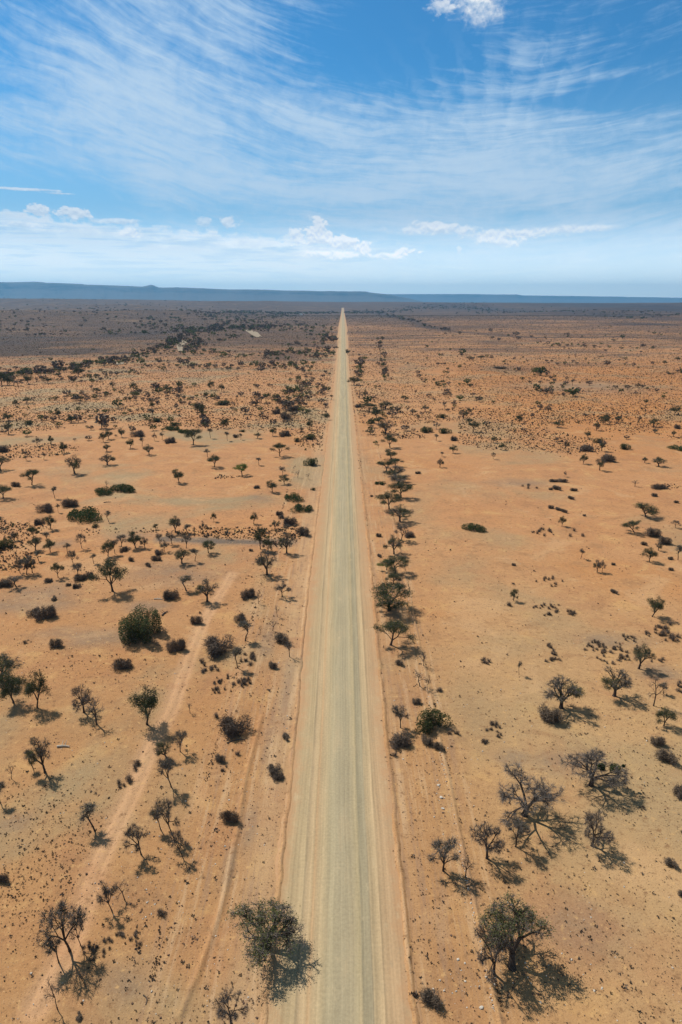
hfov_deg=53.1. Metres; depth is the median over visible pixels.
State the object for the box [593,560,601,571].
acacia tree
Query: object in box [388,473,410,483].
acacia tree
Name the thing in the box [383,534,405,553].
acacia tree
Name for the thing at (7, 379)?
acacia tree
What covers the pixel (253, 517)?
acacia tree
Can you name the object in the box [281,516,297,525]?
dark bush
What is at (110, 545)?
acacia tree
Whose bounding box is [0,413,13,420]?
acacia tree
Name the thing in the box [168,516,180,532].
acacia tree
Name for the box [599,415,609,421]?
acacia tree
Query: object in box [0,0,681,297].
sky
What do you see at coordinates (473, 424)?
acacia tree
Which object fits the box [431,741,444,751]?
dry bush
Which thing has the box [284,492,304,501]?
creeping bush
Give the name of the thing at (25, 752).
thorn tree
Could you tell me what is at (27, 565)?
acacia tree
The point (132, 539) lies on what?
acacia tree
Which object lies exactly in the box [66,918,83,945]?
thorn tree
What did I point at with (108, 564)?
acacia tree
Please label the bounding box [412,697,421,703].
dry bush
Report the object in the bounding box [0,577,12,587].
dark bush
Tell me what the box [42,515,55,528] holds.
acacia tree
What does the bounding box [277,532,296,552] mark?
acacia tree
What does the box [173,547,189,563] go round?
acacia tree
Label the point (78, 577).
dark bush
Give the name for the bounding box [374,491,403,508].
acacia tree
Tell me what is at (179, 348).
river bed
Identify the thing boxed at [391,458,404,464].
acacia tree
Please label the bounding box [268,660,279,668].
dry bush
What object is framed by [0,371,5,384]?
acacia tree
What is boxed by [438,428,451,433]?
green bush
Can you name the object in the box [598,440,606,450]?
acacia tree
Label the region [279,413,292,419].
dark bush
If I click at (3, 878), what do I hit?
dark bush
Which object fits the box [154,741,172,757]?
acacia tree
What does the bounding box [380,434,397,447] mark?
acacia tree
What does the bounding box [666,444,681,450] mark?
creeping bush
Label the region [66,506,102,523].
creeping bush
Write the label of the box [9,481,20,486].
dry bush
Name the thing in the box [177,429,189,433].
creeping bush
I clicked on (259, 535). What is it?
acacia tree
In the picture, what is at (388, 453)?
acacia tree
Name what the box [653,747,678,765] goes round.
dry bush
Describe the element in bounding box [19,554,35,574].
thorn tree
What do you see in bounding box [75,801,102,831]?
thorn tree
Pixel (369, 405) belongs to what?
acacia tree
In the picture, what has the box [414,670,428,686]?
dead tree
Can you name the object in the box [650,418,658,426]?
acacia tree
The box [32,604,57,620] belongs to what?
dark bush
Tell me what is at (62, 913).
thorn tree
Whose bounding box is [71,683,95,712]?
bare acacia tree
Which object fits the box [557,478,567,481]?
dry bush
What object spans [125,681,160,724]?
acacia tree
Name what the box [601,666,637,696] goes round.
acacia tree
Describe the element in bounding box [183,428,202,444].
acacia tree
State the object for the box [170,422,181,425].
green bush
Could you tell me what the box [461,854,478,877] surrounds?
dead tree
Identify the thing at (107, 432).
acacia tree
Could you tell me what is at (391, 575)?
acacia tree
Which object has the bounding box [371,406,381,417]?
acacia tree
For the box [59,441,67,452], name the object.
acacia tree
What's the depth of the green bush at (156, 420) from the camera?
363.50 m
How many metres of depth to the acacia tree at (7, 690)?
106.05 m
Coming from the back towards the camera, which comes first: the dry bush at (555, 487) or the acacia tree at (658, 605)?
the dry bush at (555, 487)
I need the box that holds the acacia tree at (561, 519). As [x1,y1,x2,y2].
[558,516,566,523]
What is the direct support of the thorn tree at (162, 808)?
on the ground
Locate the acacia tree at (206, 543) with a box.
[202,540,216,552]
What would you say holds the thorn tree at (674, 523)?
on the ground
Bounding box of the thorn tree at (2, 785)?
[0,781,6,802]
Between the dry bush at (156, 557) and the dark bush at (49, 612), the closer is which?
the dark bush at (49, 612)
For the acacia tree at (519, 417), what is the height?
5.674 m
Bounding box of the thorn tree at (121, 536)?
[115,534,126,546]
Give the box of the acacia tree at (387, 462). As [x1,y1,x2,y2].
[377,458,397,471]
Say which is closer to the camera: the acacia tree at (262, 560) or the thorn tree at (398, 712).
the thorn tree at (398, 712)
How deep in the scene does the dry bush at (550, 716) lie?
102.15 m
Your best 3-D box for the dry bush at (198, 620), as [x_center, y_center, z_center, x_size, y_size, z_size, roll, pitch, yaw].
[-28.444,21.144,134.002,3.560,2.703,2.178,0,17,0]
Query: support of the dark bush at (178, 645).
on the ground
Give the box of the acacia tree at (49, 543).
[42,539,56,551]
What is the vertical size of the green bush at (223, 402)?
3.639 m
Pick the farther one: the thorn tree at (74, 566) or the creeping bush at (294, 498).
the creeping bush at (294, 498)
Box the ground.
[0,298,681,1023]
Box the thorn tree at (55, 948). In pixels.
[42,933,63,962]
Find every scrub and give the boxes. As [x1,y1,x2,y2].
[0,310,681,406]
[0,405,681,571]
[145,353,503,1011]
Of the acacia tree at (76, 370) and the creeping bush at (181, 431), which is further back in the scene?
the acacia tree at (76, 370)
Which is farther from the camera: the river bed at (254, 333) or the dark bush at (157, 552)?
the river bed at (254, 333)
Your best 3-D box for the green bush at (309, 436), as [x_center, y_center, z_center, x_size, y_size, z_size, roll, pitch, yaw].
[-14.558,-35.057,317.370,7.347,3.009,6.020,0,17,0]
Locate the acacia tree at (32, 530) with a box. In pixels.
[26,525,38,536]
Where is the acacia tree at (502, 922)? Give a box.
[473,889,556,971]
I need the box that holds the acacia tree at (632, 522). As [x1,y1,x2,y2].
[622,519,640,532]
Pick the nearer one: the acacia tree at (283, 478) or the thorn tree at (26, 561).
the thorn tree at (26, 561)
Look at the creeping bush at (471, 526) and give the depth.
188.63 m
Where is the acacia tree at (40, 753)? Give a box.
[27,735,50,772]
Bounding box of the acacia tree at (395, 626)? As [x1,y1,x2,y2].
[369,618,418,645]
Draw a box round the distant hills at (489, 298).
[389,294,681,302]
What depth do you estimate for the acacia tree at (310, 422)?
339.04 m
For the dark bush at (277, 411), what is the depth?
389.50 m
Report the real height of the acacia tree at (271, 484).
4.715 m
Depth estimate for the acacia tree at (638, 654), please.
116.77 m
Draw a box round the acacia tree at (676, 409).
[669,405,681,414]
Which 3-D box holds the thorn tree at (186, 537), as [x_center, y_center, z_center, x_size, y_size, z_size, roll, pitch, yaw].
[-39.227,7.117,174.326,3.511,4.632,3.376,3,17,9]
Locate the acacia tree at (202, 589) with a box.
[195,578,219,601]
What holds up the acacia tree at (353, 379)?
on the ground
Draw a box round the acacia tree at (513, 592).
[509,588,518,600]
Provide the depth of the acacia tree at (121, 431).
319.66 m
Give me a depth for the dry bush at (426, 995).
61.09 m
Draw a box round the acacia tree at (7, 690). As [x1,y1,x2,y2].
[0,670,26,702]
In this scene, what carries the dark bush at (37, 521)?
on the ground
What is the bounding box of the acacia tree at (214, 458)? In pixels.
[206,454,219,466]
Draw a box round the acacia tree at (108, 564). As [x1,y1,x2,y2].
[87,558,128,591]
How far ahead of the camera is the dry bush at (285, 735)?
98.55 m
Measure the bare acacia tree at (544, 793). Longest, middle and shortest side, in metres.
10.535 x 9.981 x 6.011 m
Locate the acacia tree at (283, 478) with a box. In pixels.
[279,474,289,483]
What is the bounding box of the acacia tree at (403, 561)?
[379,555,408,572]
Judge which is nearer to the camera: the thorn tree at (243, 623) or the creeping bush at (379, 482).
the thorn tree at (243, 623)
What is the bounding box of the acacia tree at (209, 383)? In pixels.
[206,380,213,387]
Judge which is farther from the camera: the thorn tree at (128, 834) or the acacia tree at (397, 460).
the acacia tree at (397, 460)
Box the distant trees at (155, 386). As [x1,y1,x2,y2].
[0,298,681,444]
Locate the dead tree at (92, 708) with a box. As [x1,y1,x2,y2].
[79,698,105,724]
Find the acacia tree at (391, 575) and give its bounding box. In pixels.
[385,570,401,583]
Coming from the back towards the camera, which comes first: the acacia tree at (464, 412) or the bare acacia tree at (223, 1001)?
the acacia tree at (464, 412)
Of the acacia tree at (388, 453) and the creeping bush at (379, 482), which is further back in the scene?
the acacia tree at (388, 453)
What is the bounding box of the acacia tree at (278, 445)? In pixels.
[269,443,289,455]
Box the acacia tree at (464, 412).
[459,409,469,418]
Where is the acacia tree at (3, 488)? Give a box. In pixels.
[0,484,12,497]
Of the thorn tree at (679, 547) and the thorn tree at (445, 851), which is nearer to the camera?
the thorn tree at (445, 851)
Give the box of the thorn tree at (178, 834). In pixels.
[167,829,188,856]
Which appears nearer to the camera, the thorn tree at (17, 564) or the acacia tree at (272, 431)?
the thorn tree at (17, 564)
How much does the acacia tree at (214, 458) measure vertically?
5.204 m
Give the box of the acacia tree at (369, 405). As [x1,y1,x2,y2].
[360,402,376,410]
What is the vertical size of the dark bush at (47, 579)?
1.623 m
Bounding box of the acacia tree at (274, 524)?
[269,520,279,529]
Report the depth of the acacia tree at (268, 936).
65.45 m
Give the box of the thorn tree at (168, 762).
[153,756,176,786]
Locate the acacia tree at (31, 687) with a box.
[23,667,51,707]
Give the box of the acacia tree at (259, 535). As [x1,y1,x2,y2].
[251,525,267,548]
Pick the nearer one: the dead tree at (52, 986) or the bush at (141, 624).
the dead tree at (52, 986)
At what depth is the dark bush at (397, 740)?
96.78 m
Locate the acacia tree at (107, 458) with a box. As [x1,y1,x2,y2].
[99,453,115,464]
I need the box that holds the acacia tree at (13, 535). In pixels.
[10,531,17,540]
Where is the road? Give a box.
[259,308,422,1023]
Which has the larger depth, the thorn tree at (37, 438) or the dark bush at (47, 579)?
the thorn tree at (37, 438)
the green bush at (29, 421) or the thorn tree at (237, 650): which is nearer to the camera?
the thorn tree at (237, 650)
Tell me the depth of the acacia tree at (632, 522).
186.41 m
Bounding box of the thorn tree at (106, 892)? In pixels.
[95,880,118,910]
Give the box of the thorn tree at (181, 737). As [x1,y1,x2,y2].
[172,728,188,751]
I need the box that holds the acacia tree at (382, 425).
[377,419,394,433]
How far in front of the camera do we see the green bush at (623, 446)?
294.55 m
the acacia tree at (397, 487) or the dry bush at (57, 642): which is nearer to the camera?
the dry bush at (57, 642)
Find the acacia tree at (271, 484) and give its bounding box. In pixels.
[266,480,277,491]
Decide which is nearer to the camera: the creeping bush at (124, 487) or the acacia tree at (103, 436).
the creeping bush at (124, 487)
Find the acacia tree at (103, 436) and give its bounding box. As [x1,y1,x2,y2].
[98,432,107,439]
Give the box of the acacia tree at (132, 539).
[125,531,140,547]
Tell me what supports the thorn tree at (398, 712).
on the ground
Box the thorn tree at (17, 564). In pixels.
[13,556,24,571]
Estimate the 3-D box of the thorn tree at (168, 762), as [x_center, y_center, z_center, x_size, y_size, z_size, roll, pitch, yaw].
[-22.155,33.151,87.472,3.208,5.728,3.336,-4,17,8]
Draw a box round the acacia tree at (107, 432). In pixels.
[105,429,112,438]
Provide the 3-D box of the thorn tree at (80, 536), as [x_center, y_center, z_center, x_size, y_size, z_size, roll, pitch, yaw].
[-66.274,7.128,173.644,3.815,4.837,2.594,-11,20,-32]
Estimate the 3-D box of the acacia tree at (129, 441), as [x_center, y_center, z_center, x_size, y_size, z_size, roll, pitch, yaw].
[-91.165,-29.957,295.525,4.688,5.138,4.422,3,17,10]
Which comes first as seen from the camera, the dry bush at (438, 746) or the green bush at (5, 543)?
the dry bush at (438, 746)
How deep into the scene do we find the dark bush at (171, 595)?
144.98 m
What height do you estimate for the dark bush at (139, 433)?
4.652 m
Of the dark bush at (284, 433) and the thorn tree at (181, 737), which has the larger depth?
the dark bush at (284, 433)
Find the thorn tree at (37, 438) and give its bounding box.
[32,436,42,445]
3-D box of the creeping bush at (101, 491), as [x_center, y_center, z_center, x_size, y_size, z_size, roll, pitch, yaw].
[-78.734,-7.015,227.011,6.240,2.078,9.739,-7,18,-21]
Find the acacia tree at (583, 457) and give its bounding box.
[579,454,587,463]
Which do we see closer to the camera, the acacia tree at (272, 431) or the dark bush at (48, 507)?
the dark bush at (48, 507)
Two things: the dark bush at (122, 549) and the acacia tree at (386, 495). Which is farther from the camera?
the acacia tree at (386, 495)
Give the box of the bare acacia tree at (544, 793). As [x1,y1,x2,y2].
[490,761,567,829]
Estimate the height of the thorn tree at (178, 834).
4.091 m
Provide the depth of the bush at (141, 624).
126.42 m
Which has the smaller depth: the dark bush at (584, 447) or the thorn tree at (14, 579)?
the thorn tree at (14, 579)
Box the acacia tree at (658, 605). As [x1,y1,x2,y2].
[647,595,665,616]
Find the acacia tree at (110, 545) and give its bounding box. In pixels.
[100,539,113,555]
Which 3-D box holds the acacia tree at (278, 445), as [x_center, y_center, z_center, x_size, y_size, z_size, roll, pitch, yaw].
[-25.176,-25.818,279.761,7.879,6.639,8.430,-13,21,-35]
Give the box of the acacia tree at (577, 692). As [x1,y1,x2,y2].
[540,673,584,708]
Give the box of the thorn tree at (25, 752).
[22,747,33,768]
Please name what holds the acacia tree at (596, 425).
on the ground
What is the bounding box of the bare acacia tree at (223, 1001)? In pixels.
[210,987,248,1023]
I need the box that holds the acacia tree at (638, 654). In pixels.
[632,643,656,668]
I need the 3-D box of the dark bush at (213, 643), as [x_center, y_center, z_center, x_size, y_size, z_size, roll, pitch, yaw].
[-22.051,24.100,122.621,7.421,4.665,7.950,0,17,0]
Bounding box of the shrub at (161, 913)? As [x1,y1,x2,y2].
[156,910,164,916]
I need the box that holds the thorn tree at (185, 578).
[178,575,195,590]
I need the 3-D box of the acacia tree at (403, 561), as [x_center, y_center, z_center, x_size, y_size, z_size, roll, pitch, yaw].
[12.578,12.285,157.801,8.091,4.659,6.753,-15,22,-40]
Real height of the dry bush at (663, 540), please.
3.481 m
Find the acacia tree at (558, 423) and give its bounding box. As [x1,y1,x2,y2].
[554,420,564,426]
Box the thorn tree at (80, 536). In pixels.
[74,533,86,547]
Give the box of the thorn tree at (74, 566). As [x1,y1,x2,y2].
[72,561,81,573]
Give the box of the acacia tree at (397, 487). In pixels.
[386,480,413,497]
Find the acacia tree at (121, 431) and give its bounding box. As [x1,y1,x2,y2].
[118,428,125,435]
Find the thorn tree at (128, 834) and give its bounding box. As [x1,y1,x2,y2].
[122,822,150,854]
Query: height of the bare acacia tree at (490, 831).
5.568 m
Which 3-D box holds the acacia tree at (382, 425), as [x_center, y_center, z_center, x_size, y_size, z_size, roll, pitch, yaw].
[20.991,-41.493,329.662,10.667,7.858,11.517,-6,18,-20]
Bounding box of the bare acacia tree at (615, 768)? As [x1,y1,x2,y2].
[557,746,633,789]
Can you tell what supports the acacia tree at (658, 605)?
on the ground
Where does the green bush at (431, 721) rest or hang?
on the ground
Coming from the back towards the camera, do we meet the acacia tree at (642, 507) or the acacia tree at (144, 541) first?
the acacia tree at (642, 507)
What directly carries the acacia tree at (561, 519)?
on the ground
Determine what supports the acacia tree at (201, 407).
on the ground
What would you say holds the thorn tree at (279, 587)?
on the ground
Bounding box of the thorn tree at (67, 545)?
[63,541,71,552]
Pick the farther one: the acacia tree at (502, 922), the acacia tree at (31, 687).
the acacia tree at (31, 687)
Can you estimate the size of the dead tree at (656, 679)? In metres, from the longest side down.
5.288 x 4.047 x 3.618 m
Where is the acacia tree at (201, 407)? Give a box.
[199,399,203,413]
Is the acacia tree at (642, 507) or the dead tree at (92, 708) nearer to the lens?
the dead tree at (92, 708)
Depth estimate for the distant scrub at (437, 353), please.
780.46 m
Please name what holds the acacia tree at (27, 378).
on the ground
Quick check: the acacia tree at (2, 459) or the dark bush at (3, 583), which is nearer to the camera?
the dark bush at (3, 583)
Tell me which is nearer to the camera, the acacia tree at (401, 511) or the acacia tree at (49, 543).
the acacia tree at (49, 543)
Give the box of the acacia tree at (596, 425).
[593,422,600,430]
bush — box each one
[0,445,9,451]
[0,537,14,548]
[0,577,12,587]
[0,872,8,882]
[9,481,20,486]
[24,420,32,424]
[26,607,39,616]
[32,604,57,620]
[33,502,53,512]
[33,518,44,524]
[44,577,52,582]
[48,638,62,647]
[59,497,77,506]
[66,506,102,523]
[71,574,85,580]
[72,583,80,588]
[75,1011,81,1021]
[83,571,93,578]
[94,486,113,495]
[110,483,135,492]
[111,657,133,669]
[118,604,161,644]
[120,546,126,551]
[128,430,144,436]
[149,418,162,421]
[150,555,161,560]
[154,549,163,555]
[162,588,179,600]
[164,425,179,430]
[164,437,175,442]
[165,637,188,652]
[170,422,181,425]
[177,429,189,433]
[189,614,204,623]
[201,633,237,659]
[214,400,230,404]
[215,713,254,740]
[215,753,226,762]
[216,809,242,824]
[233,613,246,621]
[239,587,255,599]
[267,762,281,775]
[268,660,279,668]
[272,409,280,413]
[272,633,289,644]
[272,771,284,780]
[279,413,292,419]
[279,430,290,436]
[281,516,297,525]
[281,732,288,740]
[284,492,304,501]
[287,405,298,410]
[290,503,311,512]
[295,526,312,535]
[302,435,314,439]
[303,457,317,465]
[374,481,385,484]
[387,729,413,749]
[395,659,403,665]
[404,531,413,537]
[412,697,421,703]
[415,707,451,734]
[416,986,442,1010]
[420,426,432,432]
[421,734,435,745]
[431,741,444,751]
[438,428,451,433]
[461,523,486,531]
[536,702,565,725]
[552,484,561,490]
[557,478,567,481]
[579,443,594,451]
[601,452,615,461]
[619,444,630,449]
[645,527,661,536]
[649,733,666,746]
[650,483,667,488]
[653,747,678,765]
[657,536,672,544]
[663,857,678,869]
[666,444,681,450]
[672,783,681,799]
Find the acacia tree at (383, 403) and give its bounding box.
[378,400,392,408]
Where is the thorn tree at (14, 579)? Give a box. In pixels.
[2,575,23,586]
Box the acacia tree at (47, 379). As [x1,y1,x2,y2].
[42,377,52,381]
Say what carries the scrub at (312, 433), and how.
on the ground
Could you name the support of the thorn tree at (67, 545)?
on the ground
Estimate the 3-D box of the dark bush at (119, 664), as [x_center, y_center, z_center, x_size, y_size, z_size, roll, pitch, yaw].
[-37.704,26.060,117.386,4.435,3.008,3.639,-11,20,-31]
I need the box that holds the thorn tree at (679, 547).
[675,545,681,557]
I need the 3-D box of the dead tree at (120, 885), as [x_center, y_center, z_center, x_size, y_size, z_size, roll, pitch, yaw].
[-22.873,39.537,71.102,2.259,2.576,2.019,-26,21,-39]
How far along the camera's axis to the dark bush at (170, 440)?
307.18 m
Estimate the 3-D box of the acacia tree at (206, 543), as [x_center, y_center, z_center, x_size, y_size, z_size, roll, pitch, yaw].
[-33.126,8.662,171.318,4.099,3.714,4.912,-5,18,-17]
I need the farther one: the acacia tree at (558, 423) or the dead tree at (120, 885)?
the acacia tree at (558, 423)
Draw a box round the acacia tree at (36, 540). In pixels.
[27,536,42,549]
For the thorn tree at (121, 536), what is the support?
on the ground
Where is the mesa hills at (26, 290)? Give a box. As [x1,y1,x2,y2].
[0,282,421,301]
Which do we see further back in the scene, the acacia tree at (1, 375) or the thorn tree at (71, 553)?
the acacia tree at (1, 375)
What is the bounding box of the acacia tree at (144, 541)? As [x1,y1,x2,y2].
[140,537,147,547]
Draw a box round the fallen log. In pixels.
[57,740,69,747]
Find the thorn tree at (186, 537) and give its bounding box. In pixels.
[181,533,191,547]
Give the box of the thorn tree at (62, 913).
[28,893,89,952]
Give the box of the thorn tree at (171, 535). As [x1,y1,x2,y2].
[165,532,175,542]
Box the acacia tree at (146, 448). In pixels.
[142,443,153,454]
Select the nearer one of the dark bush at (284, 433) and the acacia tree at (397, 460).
the acacia tree at (397, 460)
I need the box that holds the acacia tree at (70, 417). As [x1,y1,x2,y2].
[66,414,74,420]
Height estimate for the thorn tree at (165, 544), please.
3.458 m
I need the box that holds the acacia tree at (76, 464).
[64,454,81,473]
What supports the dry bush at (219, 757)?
on the ground
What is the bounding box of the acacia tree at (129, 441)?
[125,438,133,447]
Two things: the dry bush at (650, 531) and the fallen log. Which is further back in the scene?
the dry bush at (650, 531)
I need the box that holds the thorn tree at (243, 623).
[236,620,250,640]
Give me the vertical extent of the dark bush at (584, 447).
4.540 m
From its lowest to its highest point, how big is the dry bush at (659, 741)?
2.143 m
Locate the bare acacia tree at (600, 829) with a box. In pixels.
[581,809,615,850]
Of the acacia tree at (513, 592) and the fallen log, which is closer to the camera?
the fallen log
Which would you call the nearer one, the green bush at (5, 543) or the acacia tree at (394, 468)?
the green bush at (5, 543)
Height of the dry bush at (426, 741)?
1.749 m
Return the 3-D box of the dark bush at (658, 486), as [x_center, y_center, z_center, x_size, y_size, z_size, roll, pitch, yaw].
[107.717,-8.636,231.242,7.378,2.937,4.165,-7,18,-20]
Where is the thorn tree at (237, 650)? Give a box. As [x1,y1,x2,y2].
[230,647,243,667]
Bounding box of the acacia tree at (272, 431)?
[268,427,276,433]
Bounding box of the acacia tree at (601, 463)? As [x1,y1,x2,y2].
[594,458,606,470]
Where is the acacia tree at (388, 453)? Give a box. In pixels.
[384,449,397,458]
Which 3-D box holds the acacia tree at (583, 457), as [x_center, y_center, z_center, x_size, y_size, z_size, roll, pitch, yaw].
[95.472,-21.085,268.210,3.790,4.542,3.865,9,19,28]
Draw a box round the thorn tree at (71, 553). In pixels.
[66,550,78,561]
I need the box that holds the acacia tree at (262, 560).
[255,549,277,574]
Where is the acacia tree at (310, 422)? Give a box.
[306,419,312,429]
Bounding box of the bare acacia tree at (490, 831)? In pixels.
[469,819,505,859]
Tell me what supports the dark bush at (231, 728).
on the ground
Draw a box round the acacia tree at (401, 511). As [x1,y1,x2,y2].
[387,504,413,521]
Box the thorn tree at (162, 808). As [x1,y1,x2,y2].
[151,795,181,831]
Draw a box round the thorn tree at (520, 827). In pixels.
[504,815,533,846]
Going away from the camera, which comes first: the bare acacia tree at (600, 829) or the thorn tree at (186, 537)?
the bare acacia tree at (600, 829)
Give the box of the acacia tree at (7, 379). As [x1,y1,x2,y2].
[2,375,12,384]
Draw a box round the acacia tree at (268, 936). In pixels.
[223,897,307,972]
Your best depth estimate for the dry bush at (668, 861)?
76.10 m
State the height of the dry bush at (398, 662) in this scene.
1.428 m
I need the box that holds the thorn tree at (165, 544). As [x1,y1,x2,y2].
[160,540,169,551]
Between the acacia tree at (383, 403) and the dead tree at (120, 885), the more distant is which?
the acacia tree at (383, 403)
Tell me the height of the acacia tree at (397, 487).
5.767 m
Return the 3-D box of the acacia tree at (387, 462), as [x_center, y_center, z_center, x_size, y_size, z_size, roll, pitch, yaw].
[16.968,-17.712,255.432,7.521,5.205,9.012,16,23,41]
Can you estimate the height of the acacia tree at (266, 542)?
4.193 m
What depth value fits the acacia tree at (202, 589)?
143.16 m
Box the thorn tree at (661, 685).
[658,682,668,693]
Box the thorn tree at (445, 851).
[423,833,463,871]
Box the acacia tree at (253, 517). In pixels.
[250,512,257,523]
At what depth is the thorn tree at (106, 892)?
69.50 m
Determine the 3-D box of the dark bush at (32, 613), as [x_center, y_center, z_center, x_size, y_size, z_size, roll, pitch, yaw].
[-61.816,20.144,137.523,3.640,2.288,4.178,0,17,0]
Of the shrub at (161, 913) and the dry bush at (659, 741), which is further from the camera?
the dry bush at (659, 741)
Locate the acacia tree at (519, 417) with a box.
[515,415,523,421]
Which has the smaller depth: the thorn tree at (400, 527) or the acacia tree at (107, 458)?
the thorn tree at (400, 527)
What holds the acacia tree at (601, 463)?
on the ground
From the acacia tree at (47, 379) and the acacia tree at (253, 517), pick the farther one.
the acacia tree at (47, 379)
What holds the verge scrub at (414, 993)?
on the ground
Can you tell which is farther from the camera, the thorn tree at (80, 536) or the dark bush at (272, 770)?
the thorn tree at (80, 536)
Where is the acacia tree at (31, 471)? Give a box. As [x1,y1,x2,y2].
[19,469,38,484]
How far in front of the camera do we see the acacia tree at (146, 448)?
282.26 m
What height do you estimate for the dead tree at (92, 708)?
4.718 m
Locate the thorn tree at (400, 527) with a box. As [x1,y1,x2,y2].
[390,523,410,540]
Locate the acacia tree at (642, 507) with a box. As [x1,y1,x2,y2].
[633,502,659,516]
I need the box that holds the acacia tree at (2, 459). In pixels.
[0,455,11,469]
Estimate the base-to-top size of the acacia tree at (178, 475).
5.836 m
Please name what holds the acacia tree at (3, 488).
on the ground
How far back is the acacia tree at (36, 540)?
172.57 m
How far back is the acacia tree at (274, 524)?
189.34 m
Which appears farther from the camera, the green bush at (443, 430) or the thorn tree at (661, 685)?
the green bush at (443, 430)
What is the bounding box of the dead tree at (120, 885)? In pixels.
[114,880,130,899]
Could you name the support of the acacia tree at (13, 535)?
on the ground
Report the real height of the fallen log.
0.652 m
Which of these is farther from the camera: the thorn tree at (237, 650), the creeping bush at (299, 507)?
the creeping bush at (299, 507)
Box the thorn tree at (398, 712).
[390,704,410,727]
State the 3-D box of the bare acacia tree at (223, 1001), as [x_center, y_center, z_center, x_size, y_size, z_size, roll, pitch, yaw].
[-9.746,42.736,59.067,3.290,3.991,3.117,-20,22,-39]
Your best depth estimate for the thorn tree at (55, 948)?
64.01 m
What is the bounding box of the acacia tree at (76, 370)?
[72,366,83,376]
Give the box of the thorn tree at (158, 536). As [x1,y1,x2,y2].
[154,533,162,543]
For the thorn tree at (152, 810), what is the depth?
80.50 m
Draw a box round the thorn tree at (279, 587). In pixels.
[273,580,291,596]
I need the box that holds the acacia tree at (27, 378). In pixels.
[23,374,32,383]
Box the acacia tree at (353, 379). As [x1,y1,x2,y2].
[346,376,360,382]
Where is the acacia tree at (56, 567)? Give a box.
[50,563,64,577]
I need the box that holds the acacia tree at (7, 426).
[3,421,11,433]
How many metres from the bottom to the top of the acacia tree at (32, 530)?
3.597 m
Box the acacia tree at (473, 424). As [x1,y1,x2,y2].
[468,421,480,431]
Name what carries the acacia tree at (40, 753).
on the ground
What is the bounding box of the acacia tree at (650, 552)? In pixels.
[642,547,657,561]
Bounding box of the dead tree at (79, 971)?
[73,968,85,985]
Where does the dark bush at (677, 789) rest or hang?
on the ground
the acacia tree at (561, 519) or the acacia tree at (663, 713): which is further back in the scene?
the acacia tree at (561, 519)
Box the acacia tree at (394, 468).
[384,465,405,476]
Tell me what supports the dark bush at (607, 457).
on the ground
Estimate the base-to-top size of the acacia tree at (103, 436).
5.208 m
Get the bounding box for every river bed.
[177,340,186,350]
[246,330,261,336]
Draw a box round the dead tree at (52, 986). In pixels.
[44,976,57,1009]
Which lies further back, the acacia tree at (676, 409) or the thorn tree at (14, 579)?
the acacia tree at (676, 409)
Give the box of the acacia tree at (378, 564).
[377,559,392,569]
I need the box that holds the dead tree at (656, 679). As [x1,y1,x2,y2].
[646,674,667,705]
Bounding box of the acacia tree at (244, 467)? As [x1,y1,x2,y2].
[233,463,247,473]
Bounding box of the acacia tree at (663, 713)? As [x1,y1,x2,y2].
[653,706,675,725]
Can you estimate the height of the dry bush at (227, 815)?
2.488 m
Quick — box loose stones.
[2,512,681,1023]
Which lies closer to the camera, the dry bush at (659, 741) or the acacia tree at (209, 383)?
the dry bush at (659, 741)
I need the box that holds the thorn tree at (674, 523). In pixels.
[671,520,681,527]
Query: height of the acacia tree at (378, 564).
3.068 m
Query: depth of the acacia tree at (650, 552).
165.12 m
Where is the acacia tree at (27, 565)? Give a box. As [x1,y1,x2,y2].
[26,557,35,572]
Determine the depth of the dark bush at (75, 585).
150.34 m
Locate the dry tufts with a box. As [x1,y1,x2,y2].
[0,483,681,1023]
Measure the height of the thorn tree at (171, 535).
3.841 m
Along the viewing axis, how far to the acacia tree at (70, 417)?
359.11 m
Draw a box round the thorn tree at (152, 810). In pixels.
[147,808,160,830]
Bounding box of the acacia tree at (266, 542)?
[262,538,272,548]
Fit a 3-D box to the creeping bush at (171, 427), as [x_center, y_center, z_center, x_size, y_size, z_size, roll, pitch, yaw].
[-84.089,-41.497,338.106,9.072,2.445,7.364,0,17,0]
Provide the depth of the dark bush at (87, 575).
155.47 m
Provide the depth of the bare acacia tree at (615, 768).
87.49 m
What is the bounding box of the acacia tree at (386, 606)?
[375,601,397,610]
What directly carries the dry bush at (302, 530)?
on the ground
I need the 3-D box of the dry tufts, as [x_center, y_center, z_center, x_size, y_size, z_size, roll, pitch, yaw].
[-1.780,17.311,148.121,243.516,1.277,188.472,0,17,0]
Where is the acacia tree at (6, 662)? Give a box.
[0,652,26,681]
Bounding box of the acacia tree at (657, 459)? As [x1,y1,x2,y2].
[653,457,665,465]
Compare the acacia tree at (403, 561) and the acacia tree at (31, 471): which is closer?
the acacia tree at (403, 561)
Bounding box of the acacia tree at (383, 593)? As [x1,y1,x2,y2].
[370,579,414,610]
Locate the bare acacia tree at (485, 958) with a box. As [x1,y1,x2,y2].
[472,924,512,985]
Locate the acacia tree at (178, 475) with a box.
[172,469,183,482]
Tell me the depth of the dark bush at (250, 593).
145.80 m

